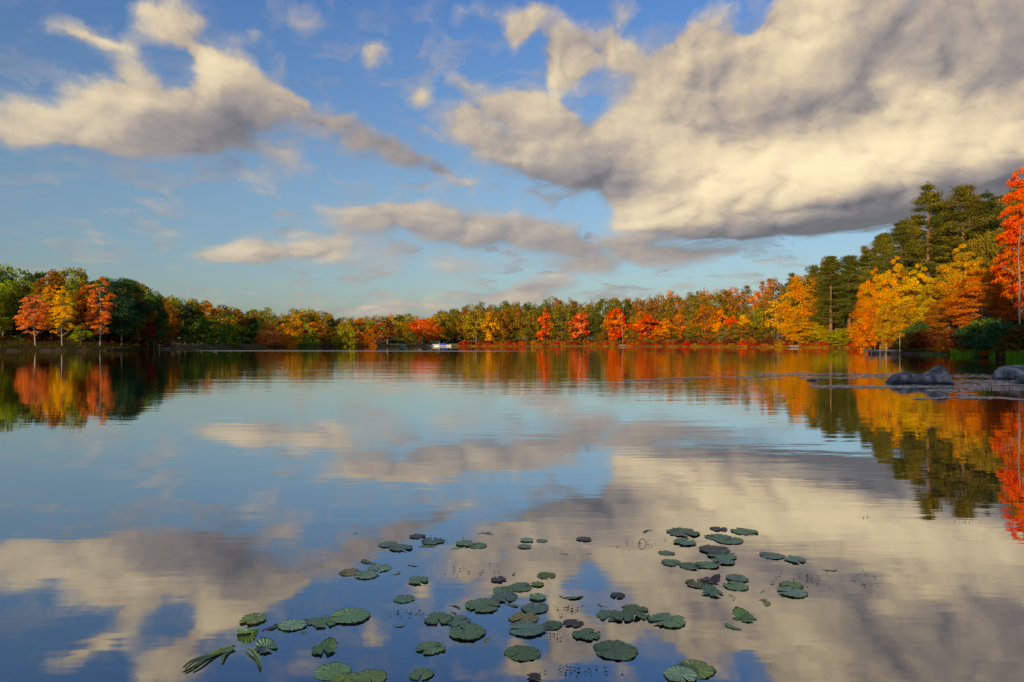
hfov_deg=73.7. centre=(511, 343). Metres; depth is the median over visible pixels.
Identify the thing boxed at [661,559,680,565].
lily pad
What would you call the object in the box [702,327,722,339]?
forest tree
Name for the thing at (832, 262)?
pine tree
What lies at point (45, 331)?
forest tree
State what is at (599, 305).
forest tree
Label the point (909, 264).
pine tree
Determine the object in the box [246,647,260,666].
floating reed
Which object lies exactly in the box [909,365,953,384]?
boulder
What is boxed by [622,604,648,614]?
lily pad
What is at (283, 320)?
forest tree
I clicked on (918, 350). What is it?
headland grass
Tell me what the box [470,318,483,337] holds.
forest tree
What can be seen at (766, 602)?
lily pad
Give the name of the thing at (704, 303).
forest tree
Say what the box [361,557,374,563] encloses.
lily pad
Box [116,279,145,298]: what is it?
forest tree
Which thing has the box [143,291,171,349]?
broadleaf tree
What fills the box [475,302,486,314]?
forest tree
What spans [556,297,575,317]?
forest tree
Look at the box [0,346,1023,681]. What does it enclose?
water
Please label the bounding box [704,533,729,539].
lily pad
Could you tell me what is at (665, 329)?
maple tree
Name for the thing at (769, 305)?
forest tree
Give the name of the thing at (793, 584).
lily pad
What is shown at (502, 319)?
broadleaf tree
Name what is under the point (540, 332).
broadleaf tree
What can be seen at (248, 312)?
forest tree
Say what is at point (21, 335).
shrub
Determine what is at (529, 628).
lily pad
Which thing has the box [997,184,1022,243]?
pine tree
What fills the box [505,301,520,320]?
forest tree
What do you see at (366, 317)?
forest tree
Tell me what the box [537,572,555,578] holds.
lily pad
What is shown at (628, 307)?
forest tree
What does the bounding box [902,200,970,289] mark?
pine tree
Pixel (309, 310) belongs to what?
forest tree
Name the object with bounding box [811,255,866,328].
pine tree
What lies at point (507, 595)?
lily pad
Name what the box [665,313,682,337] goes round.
forest tree
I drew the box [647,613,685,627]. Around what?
lily pad
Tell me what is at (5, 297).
broadleaf tree
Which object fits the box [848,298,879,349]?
maple tree
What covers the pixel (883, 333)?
broadleaf tree
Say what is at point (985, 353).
bush
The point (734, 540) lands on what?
lily pad
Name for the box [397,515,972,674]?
leaf specks
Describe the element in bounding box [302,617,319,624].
lily pad
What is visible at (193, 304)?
forest tree
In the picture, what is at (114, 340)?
shrub
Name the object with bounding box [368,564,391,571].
lily pad
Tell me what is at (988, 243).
maple tree
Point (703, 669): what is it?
lily pad
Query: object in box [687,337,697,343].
shrub
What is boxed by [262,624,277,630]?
lily pad
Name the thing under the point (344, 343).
broadleaf tree
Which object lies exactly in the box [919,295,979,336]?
maple tree
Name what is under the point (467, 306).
forest tree
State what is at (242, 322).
broadleaf tree
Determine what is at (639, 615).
lily pad
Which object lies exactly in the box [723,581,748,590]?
lily pad
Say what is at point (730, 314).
forest tree
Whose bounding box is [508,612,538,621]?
lily pad
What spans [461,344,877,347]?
waterline grass
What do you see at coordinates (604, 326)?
maple tree
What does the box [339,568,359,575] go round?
lily pad
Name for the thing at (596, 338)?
forest tree
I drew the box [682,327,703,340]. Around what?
forest tree
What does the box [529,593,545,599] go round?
lily pad
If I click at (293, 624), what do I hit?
lily pad
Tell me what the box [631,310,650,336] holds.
maple tree
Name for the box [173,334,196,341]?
forest tree
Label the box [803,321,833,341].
maple tree
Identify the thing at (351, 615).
lily pad
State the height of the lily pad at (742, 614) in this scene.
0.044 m
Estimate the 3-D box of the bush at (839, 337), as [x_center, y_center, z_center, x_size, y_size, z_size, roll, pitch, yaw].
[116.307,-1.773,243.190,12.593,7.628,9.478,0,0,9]
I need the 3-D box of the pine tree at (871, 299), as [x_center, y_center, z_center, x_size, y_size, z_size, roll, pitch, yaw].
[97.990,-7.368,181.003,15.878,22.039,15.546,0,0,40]
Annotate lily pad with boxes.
[237,627,258,633]
[239,612,266,623]
[253,637,277,652]
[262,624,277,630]
[277,619,306,630]
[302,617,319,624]
[311,615,337,626]
[311,637,337,653]
[315,662,351,680]
[329,672,358,681]
[331,607,370,622]
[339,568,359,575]
[352,669,386,681]
[353,570,378,578]
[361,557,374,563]
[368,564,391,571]
[378,541,397,546]
[389,544,412,550]
[393,594,414,602]
[409,534,425,537]
[409,576,428,583]
[409,668,433,679]
[415,641,445,654]
[418,545,435,548]
[422,537,443,544]
[424,612,453,623]
[443,615,470,625]
[449,622,485,639]
[456,540,473,545]
[465,598,500,611]
[469,542,486,548]
[491,576,505,580]
[492,591,517,600]
[493,586,513,592]
[504,645,540,660]
[505,600,519,606]
[508,582,532,591]
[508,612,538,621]
[509,621,545,635]
[518,544,530,547]
[520,537,533,541]
[521,602,548,612]
[527,673,541,679]
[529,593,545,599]
[531,581,543,585]
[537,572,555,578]
[542,621,562,629]
[546,620,561,627]
[559,596,582,598]
[563,619,583,626]
[572,628,600,639]
[576,537,591,540]
[593,639,637,660]
[596,609,620,620]
[610,592,624,597]
[612,611,633,620]
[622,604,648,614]
[634,612,649,618]
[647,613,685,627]
[658,550,674,554]
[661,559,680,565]
[663,665,697,681]
[666,527,699,536]
[673,538,695,544]
[677,659,715,678]
[679,562,700,569]
[685,579,706,587]
[695,561,718,568]
[698,545,730,553]
[700,574,720,583]
[701,582,722,595]
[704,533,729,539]
[707,550,736,559]
[710,526,727,530]
[711,557,734,563]
[713,535,743,543]
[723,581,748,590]
[724,623,741,629]
[726,574,748,581]
[730,527,757,534]
[732,606,756,621]
[759,552,785,558]
[759,599,770,605]
[777,586,807,597]
[779,581,803,587]
[783,555,805,562]
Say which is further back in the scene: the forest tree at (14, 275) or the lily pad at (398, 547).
the forest tree at (14, 275)
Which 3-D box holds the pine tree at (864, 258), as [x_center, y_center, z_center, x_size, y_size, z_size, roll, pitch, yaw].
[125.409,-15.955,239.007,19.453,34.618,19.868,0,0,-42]
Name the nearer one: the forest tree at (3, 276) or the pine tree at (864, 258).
the forest tree at (3, 276)
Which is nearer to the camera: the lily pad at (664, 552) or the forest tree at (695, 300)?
the lily pad at (664, 552)
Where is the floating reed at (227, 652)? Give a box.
[221,645,235,661]
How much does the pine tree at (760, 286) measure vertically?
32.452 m
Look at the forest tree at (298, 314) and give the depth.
375.21 m
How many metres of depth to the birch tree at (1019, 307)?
81.94 m
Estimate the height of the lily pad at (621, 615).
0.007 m
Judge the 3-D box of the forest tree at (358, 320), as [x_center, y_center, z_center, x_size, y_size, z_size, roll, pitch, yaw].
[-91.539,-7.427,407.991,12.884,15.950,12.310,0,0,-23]
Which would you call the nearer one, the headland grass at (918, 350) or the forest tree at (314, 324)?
the headland grass at (918, 350)
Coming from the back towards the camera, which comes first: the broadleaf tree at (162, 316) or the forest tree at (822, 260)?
the forest tree at (822, 260)
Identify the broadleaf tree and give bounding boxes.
[0,279,36,338]
[0,286,15,332]
[139,313,157,349]
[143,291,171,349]
[171,304,201,343]
[178,315,217,341]
[192,311,255,344]
[234,314,250,343]
[241,318,259,343]
[252,320,281,346]
[276,318,306,346]
[289,323,319,346]
[295,323,308,333]
[312,325,330,346]
[323,329,342,346]
[331,321,358,346]
[353,329,365,346]
[359,325,377,346]
[367,320,398,343]
[395,323,412,343]
[495,308,513,338]
[504,306,530,337]
[515,309,541,340]
[536,308,551,340]
[683,317,702,337]
[687,305,721,337]
[711,310,728,334]
[726,315,739,337]
[734,315,758,340]
[745,308,764,336]
[758,299,782,333]
[775,276,802,309]
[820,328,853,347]
[846,322,859,340]
[874,301,902,349]
[999,202,1023,281]
[1001,234,1023,318]
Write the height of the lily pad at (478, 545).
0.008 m
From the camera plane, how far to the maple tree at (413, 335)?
348.93 m
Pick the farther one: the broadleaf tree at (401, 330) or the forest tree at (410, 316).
the forest tree at (410, 316)
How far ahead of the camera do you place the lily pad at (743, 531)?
6.14 m
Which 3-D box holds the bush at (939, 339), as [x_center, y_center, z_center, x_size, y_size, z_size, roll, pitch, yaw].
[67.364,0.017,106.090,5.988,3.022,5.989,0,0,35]
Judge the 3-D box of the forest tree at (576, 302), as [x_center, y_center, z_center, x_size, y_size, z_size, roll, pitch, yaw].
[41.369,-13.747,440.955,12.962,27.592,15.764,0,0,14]
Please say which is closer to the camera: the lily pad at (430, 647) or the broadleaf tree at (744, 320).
the lily pad at (430, 647)
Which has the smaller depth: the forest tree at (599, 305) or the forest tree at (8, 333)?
the forest tree at (8, 333)
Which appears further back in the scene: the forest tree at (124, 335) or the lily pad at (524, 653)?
the forest tree at (124, 335)
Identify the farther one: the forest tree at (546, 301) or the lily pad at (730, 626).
the forest tree at (546, 301)
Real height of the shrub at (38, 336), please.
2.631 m
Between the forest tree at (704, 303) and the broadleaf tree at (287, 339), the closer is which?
the broadleaf tree at (287, 339)
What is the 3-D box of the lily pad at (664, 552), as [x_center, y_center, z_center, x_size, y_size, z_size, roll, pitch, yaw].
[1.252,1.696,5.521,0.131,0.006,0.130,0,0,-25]
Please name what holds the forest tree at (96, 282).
on the ground at (98, 348)
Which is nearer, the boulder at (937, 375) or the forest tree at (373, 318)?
the boulder at (937, 375)
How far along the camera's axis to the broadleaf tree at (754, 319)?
299.30 m
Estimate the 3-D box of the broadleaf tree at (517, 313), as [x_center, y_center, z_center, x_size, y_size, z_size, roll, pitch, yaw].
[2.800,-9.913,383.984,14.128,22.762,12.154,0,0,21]
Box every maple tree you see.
[2,282,41,332]
[13,295,56,345]
[39,285,65,340]
[41,286,78,345]
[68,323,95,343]
[69,284,99,339]
[83,277,116,345]
[154,298,182,347]
[402,317,443,343]
[402,331,418,345]
[426,314,456,343]
[566,312,589,344]
[586,311,603,338]
[597,316,613,338]
[603,308,631,339]
[623,316,635,341]
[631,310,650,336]
[631,315,664,343]
[654,318,675,338]
[672,314,686,342]
[772,292,804,337]
[775,273,828,328]
[780,314,814,346]
[789,264,845,329]
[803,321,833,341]
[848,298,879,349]
[856,267,895,349]
[873,256,917,333]
[888,300,925,339]
[894,264,942,323]
[904,278,949,320]
[912,298,942,328]
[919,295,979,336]
[931,244,992,319]
[940,269,1023,329]
[954,228,1013,329]
[988,167,1023,309]
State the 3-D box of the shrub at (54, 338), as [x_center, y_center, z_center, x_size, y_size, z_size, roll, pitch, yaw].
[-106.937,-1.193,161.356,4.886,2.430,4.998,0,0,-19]
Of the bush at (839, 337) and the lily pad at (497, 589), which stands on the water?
the lily pad at (497, 589)
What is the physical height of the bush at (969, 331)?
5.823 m
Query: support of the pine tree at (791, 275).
on the ground at (98, 348)
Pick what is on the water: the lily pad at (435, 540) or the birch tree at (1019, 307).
the lily pad at (435, 540)
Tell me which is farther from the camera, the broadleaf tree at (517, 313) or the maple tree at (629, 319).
the broadleaf tree at (517, 313)
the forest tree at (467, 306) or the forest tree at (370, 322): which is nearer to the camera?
the forest tree at (370, 322)
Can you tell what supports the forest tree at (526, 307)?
on the ground at (98, 348)
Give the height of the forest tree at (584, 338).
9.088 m
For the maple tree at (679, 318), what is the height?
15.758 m
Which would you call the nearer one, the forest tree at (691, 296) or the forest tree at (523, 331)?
the forest tree at (523, 331)
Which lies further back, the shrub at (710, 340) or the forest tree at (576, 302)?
the forest tree at (576, 302)
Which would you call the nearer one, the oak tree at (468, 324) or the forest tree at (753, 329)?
the forest tree at (753, 329)
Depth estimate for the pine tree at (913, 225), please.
180.41 m
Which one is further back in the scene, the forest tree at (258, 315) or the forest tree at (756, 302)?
the forest tree at (258, 315)
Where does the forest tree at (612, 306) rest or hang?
on the ground at (98, 348)
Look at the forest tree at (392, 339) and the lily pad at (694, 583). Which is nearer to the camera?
the lily pad at (694, 583)
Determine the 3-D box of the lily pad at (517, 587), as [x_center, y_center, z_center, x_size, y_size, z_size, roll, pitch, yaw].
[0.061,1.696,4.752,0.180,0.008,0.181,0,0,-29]
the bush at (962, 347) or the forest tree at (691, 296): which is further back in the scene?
the forest tree at (691, 296)
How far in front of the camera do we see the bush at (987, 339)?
84.28 m
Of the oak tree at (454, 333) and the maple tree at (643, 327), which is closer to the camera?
the maple tree at (643, 327)
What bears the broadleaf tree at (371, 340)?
on the ground at (98, 348)
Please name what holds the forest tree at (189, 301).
on the ground at (98, 348)
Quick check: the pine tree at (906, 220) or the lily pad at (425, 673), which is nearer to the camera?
the lily pad at (425, 673)
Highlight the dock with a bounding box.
[864,349,907,353]
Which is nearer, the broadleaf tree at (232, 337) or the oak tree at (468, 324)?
the broadleaf tree at (232, 337)
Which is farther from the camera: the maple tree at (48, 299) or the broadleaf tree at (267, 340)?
the broadleaf tree at (267, 340)
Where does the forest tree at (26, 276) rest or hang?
on the ground at (98, 348)
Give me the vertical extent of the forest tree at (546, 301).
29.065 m
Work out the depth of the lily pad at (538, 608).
4.37 m
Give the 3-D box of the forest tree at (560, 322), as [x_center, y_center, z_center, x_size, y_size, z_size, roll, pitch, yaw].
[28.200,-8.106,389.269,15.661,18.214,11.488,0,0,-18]
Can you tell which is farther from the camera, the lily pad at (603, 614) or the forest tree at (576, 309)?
the forest tree at (576, 309)
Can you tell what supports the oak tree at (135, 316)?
on the ground at (98, 348)
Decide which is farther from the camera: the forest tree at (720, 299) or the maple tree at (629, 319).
the maple tree at (629, 319)
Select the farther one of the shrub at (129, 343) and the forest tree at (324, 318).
the forest tree at (324, 318)
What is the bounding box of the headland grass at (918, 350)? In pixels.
[911,348,1016,356]
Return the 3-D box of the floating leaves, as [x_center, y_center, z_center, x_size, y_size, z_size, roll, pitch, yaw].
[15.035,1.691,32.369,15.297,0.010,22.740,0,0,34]
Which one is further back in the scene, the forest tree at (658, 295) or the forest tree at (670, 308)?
the forest tree at (658, 295)
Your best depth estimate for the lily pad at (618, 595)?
4.60 m
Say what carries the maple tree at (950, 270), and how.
on the ground at (98, 348)
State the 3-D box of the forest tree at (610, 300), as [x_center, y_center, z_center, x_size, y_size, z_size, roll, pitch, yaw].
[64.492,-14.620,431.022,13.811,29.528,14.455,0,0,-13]
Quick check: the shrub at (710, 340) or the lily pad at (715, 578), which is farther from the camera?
the shrub at (710, 340)
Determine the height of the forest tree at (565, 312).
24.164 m
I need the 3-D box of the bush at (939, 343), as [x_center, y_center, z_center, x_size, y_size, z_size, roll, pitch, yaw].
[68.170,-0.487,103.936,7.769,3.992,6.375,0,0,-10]
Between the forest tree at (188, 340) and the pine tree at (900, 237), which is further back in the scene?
the forest tree at (188, 340)
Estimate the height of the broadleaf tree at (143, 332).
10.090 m
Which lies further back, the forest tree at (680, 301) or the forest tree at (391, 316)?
the forest tree at (391, 316)
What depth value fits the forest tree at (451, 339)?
404.18 m
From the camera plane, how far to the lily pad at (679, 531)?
6.11 m
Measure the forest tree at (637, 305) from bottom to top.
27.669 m
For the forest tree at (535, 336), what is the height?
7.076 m
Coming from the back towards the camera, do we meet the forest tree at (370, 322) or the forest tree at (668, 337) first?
the forest tree at (370, 322)
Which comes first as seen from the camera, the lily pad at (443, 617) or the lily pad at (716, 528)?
the lily pad at (443, 617)
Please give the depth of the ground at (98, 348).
161.52 m
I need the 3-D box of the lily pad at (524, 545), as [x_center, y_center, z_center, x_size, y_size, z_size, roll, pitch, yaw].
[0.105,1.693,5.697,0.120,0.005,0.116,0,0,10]
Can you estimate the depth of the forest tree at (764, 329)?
287.00 m
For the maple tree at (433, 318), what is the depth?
390.65 m
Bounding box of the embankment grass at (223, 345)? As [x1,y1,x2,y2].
[170,344,461,347]
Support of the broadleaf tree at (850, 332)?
on the ground at (98, 348)
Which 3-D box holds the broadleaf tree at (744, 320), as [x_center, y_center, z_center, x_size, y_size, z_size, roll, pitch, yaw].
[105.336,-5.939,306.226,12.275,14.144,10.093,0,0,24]
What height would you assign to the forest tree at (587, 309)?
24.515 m
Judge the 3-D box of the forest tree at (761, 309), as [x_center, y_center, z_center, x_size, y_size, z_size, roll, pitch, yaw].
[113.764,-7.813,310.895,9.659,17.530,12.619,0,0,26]
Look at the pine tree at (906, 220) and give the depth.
204.01 m
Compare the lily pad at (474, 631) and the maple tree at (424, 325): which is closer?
the lily pad at (474, 631)
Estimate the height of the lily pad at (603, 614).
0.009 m
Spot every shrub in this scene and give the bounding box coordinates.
[13,333,26,339]
[24,333,48,341]
[47,334,68,341]
[65,331,76,341]
[101,335,119,343]
[123,341,139,347]
[676,338,683,343]
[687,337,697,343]
[704,338,714,344]
[713,339,724,345]
[722,337,730,343]
[727,339,737,343]
[746,337,757,343]
[755,338,764,343]
[762,336,773,343]
[774,341,784,346]
[785,339,797,344]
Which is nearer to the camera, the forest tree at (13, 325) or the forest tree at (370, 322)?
the forest tree at (13, 325)
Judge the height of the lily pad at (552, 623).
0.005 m
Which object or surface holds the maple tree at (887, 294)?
on the ground at (98, 348)
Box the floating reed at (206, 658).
[193,644,233,668]
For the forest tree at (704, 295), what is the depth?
386.43 m
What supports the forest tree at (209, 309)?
on the ground at (98, 348)
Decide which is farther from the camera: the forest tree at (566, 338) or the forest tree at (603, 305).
the forest tree at (603, 305)
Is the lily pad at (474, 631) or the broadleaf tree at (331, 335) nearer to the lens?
the lily pad at (474, 631)
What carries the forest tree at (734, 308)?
on the ground at (98, 348)
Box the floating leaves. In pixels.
[624,372,1023,399]
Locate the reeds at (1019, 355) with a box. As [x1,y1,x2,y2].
[920,348,1023,358]
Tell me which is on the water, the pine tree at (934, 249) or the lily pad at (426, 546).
the lily pad at (426, 546)
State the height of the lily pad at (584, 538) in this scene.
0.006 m
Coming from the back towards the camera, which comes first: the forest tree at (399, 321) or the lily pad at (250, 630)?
the forest tree at (399, 321)
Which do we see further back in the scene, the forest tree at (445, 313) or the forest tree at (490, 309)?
the forest tree at (445, 313)
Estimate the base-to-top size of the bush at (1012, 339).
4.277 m
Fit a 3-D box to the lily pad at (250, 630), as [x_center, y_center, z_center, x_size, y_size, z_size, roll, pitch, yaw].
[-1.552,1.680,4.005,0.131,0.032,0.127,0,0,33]
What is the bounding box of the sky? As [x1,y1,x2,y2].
[0,0,1023,341]
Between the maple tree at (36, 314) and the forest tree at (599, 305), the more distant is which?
the forest tree at (599, 305)
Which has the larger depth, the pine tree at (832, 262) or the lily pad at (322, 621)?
the pine tree at (832, 262)
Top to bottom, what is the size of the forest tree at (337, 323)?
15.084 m
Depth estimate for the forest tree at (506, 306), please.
422.19 m
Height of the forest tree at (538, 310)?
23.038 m
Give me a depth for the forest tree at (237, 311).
355.28 m
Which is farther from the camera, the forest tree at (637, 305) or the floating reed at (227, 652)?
the forest tree at (637, 305)
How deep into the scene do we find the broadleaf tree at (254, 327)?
290.87 m
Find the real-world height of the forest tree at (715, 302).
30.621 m
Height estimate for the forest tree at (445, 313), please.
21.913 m
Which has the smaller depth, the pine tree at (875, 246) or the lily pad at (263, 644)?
the lily pad at (263, 644)
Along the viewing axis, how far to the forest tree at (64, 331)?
159.51 m
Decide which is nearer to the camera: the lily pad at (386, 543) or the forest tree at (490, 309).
the lily pad at (386, 543)
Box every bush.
[889,335,921,352]
[895,328,946,350]
[901,319,930,343]
[924,334,959,350]
[928,328,981,351]
[950,317,1016,352]
[957,342,975,353]
[970,322,1023,356]
[976,348,997,356]
[991,323,1023,357]
[1002,350,1023,356]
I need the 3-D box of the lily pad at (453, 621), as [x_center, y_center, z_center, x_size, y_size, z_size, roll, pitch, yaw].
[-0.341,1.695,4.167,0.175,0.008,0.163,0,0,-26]
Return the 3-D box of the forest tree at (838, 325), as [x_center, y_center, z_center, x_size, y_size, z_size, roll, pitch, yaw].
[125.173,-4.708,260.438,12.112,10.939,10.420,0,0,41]
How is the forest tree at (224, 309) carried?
on the ground at (98, 348)
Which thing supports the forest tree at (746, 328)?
on the ground at (98, 348)
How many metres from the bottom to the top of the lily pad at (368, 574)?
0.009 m
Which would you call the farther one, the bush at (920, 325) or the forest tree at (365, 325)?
the forest tree at (365, 325)
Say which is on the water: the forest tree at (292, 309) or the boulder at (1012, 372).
the boulder at (1012, 372)
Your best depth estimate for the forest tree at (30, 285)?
199.64 m
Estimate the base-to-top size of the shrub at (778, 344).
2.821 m
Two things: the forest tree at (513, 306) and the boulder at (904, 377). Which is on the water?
the boulder at (904, 377)
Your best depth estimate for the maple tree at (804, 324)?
259.99 m
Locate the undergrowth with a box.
[0,310,1023,343]
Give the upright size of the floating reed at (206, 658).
0.021 m
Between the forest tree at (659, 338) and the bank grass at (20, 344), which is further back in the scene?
the forest tree at (659, 338)
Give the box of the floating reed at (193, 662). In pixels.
[185,646,227,669]
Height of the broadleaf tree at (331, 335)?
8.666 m
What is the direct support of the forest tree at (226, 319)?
on the ground at (98, 348)
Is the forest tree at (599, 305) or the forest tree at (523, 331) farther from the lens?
the forest tree at (599, 305)
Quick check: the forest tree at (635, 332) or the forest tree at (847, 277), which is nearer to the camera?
the forest tree at (847, 277)
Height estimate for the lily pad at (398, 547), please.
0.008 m
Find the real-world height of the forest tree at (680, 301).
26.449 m
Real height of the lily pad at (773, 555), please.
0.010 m
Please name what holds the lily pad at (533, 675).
on the water
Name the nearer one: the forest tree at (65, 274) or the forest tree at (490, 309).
the forest tree at (65, 274)
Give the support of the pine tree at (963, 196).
on the ground at (98, 348)
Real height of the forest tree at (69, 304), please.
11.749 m
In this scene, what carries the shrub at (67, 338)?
on the ground at (98, 348)
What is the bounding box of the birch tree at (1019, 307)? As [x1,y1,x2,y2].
[1000,224,1023,323]
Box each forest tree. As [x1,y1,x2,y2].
[0,263,19,282]
[0,268,16,291]
[1,321,46,336]
[1,325,15,335]
[5,280,43,302]
[11,268,38,290]
[26,271,56,294]
[30,320,66,335]
[31,268,66,307]
[48,266,91,302]
[54,322,88,339]
[63,269,97,315]
[63,299,88,321]
[70,323,111,340]
[82,276,125,318]
[107,322,140,341]
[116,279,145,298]
[125,283,157,299]
[167,295,185,311]
[170,326,183,343]
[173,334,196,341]
[183,297,204,326]
[183,301,203,333]
[195,301,217,320]
[199,300,218,322]
[211,307,225,323]
[217,304,231,323]
[218,317,237,343]
[224,306,242,324]
[235,311,256,323]
[243,308,261,323]
[246,322,268,334]
[254,311,264,325]
[259,307,275,319]
[259,314,279,329]
[277,315,292,329]
[277,323,297,333]
[286,308,304,320]
[289,308,313,333]
[301,307,321,321]
[302,312,325,331]
[303,322,319,332]
[314,310,335,328]
[315,314,331,335]
[326,318,340,327]
[334,326,355,342]
[339,318,354,333]
[351,317,368,332]
[357,324,379,343]
[358,316,370,326]
[365,320,375,334]
[369,314,382,326]
[378,316,391,336]
[384,335,397,342]
[385,313,397,325]
[391,314,407,331]
[403,313,418,322]
[428,334,439,341]
[437,311,448,342]
[442,331,461,343]
[461,304,476,314]
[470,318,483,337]
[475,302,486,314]
[480,306,497,330]
[489,330,502,340]
[494,316,512,331]
[496,301,510,317]
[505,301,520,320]
[510,329,519,340]
[514,318,537,338]
[516,329,533,340]
[521,302,533,335]
[527,334,542,340]
[530,306,543,326]
[539,299,550,316]
[539,302,560,329]
[546,327,560,340]
[547,296,563,311]
[549,313,573,337]
[554,331,570,341]
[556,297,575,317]
[560,305,572,334]
[566,328,577,340]
[571,301,584,322]
[572,304,588,316]
[575,330,595,340]
[583,300,594,314]
[584,304,593,332]
[590,298,609,324]
[592,330,606,341]
[593,298,608,316]
[596,328,610,340]
[599,312,620,336]
[604,297,621,311]
[608,299,623,319]
[617,299,637,328]
[619,327,636,340]
[623,298,637,316]
[630,298,646,322]
[630,329,644,340]
[641,294,660,332]
[646,292,665,324]
[648,313,669,328]
[650,327,669,342]
[659,297,676,326]
[660,326,674,340]
[663,290,682,321]
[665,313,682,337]
[670,297,689,337]
[671,328,686,341]
[675,308,693,327]
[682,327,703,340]
[683,292,693,317]
[685,291,704,320]
[690,307,713,331]
[692,287,710,341]
[696,294,714,335]
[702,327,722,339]
[707,304,724,324]
[710,290,724,310]
[713,325,729,339]
[714,289,730,338]
[721,287,740,341]
[723,312,736,331]
[724,322,740,339]
[727,288,749,318]
[727,307,758,334]
[735,323,754,341]
[742,325,763,337]
[748,290,765,315]
[753,326,775,344]
[755,307,768,336]
[759,277,786,307]
[763,302,781,334]
[820,256,839,317]
[827,319,851,332]
[834,255,860,325]
[947,220,1011,263]
[960,191,1016,261]
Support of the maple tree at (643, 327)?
on the ground at (98, 348)
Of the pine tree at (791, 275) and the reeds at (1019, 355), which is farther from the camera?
the pine tree at (791, 275)
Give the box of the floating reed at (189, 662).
[183,647,221,667]
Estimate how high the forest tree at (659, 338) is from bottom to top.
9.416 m
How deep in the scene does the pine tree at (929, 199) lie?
149.19 m
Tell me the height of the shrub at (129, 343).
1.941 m
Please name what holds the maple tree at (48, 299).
on the ground at (98, 348)
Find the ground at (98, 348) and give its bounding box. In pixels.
[0,337,1004,357]
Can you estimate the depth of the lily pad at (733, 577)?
4.93 m
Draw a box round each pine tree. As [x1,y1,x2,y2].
[736,285,755,309]
[756,281,771,314]
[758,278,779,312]
[770,327,781,340]
[779,272,799,302]
[804,256,856,346]
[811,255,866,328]
[834,248,881,322]
[849,234,897,315]
[852,232,898,308]
[853,277,897,349]
[858,245,867,268]
[868,221,936,313]
[868,236,886,262]
[883,213,930,263]
[884,260,932,292]
[886,181,966,295]
[887,217,932,273]
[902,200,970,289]
[909,184,1004,286]
[912,211,968,278]
[961,199,984,236]
[964,189,1019,325]
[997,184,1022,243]
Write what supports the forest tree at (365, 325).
on the ground at (98, 348)
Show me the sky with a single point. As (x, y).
(354, 159)
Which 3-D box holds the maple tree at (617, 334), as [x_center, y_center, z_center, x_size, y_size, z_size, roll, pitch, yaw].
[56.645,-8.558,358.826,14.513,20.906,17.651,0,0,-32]
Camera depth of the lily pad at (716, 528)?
6.24 m
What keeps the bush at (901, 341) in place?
on the ground at (98, 348)
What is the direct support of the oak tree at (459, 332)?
on the ground at (98, 348)
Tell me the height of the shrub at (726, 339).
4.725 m
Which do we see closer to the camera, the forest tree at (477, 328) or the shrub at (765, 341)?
the shrub at (765, 341)
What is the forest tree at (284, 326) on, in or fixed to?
on the ground at (98, 348)
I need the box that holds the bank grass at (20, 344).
[0,338,175,350]
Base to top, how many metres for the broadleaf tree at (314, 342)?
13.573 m
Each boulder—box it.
[885,371,919,383]
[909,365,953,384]
[991,365,1023,379]
[1013,375,1023,383]
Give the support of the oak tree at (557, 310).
on the ground at (98, 348)
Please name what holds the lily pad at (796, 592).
on the water
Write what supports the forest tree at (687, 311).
on the ground at (98, 348)
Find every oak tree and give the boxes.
[95,278,153,345]
[123,286,154,342]
[442,308,462,343]
[455,313,475,338]
[461,308,494,341]
[480,312,502,341]
[543,303,576,339]
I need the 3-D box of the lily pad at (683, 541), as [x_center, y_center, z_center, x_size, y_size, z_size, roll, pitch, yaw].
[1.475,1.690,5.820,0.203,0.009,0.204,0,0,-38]
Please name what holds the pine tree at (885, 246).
on the ground at (98, 348)
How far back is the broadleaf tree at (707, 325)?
321.19 m
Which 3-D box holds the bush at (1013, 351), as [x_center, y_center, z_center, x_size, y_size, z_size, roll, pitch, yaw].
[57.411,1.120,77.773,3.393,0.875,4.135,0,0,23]
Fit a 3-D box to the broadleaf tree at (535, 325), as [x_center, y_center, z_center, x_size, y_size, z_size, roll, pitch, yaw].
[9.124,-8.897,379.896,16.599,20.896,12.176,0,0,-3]
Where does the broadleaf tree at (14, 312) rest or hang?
on the ground at (98, 348)
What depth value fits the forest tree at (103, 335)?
162.55 m
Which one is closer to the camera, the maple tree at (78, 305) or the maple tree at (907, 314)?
the maple tree at (907, 314)
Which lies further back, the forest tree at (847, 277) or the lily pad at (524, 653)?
the forest tree at (847, 277)
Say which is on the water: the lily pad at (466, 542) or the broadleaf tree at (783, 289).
the lily pad at (466, 542)
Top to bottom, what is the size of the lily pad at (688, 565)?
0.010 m
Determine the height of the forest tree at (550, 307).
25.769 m
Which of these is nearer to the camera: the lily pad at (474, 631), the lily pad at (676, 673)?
the lily pad at (676, 673)
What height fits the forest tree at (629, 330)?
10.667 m
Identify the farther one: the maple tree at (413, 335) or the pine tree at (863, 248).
the maple tree at (413, 335)
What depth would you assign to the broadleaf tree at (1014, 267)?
86.57 m
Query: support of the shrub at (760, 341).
on the ground at (98, 348)
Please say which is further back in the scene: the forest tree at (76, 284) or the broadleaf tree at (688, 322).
the broadleaf tree at (688, 322)
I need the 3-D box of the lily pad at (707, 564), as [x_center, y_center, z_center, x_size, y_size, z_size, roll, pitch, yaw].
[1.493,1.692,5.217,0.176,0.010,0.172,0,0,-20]
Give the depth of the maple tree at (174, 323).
189.91 m
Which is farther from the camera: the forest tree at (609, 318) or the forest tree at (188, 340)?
the forest tree at (609, 318)
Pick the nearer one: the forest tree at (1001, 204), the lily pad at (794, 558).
the lily pad at (794, 558)
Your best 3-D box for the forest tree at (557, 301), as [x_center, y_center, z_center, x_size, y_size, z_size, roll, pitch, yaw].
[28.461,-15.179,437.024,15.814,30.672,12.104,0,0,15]
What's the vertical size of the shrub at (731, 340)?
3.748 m

